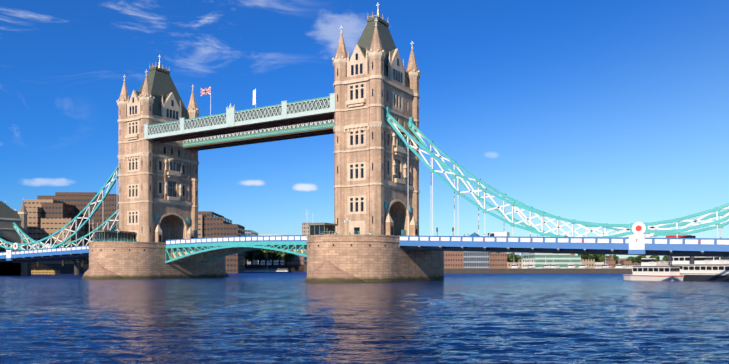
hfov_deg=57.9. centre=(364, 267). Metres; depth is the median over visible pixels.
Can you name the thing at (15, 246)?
suspension chain
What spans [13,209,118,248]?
chain
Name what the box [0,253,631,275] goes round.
river banks
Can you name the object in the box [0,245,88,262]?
side span
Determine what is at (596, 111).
sky
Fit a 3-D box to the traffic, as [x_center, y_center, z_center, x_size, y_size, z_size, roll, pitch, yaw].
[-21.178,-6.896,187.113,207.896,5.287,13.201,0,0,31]
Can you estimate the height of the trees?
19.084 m
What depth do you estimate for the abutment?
269.56 m
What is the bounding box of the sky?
[0,0,728,259]
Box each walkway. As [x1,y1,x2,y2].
[144,93,334,142]
[183,119,333,150]
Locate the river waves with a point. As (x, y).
(266, 318)
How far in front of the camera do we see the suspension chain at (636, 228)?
144.79 m
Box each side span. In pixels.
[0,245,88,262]
[399,234,728,256]
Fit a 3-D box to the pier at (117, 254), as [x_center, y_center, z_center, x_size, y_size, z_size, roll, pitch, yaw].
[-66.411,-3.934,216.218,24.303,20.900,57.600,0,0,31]
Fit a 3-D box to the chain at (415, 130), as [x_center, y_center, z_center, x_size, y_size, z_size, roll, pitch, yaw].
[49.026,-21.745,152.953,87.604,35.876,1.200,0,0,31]
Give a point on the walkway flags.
(205, 91)
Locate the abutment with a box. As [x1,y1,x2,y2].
[0,199,27,275]
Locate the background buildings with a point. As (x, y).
(47, 216)
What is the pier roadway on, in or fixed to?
on the pier at (333, 257)
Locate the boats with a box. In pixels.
[509,253,728,280]
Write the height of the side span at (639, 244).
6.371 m
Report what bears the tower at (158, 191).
on the pier at (117, 254)
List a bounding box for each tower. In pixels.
[116,55,199,242]
[332,2,420,235]
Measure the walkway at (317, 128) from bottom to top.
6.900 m
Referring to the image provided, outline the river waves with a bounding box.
[0,272,728,363]
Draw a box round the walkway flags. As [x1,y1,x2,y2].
[201,86,255,114]
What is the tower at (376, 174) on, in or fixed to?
on the pier at (333, 257)
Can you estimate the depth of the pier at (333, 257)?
153.30 m
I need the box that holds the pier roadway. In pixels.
[401,230,405,235]
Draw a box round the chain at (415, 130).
[409,117,728,237]
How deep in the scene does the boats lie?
171.32 m
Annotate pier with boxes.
[81,223,228,278]
[304,218,443,282]
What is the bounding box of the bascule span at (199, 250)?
[165,235,308,263]
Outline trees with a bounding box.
[31,244,667,265]
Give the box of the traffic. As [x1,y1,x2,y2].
[436,227,695,237]
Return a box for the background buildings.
[24,192,667,272]
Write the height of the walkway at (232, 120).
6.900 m

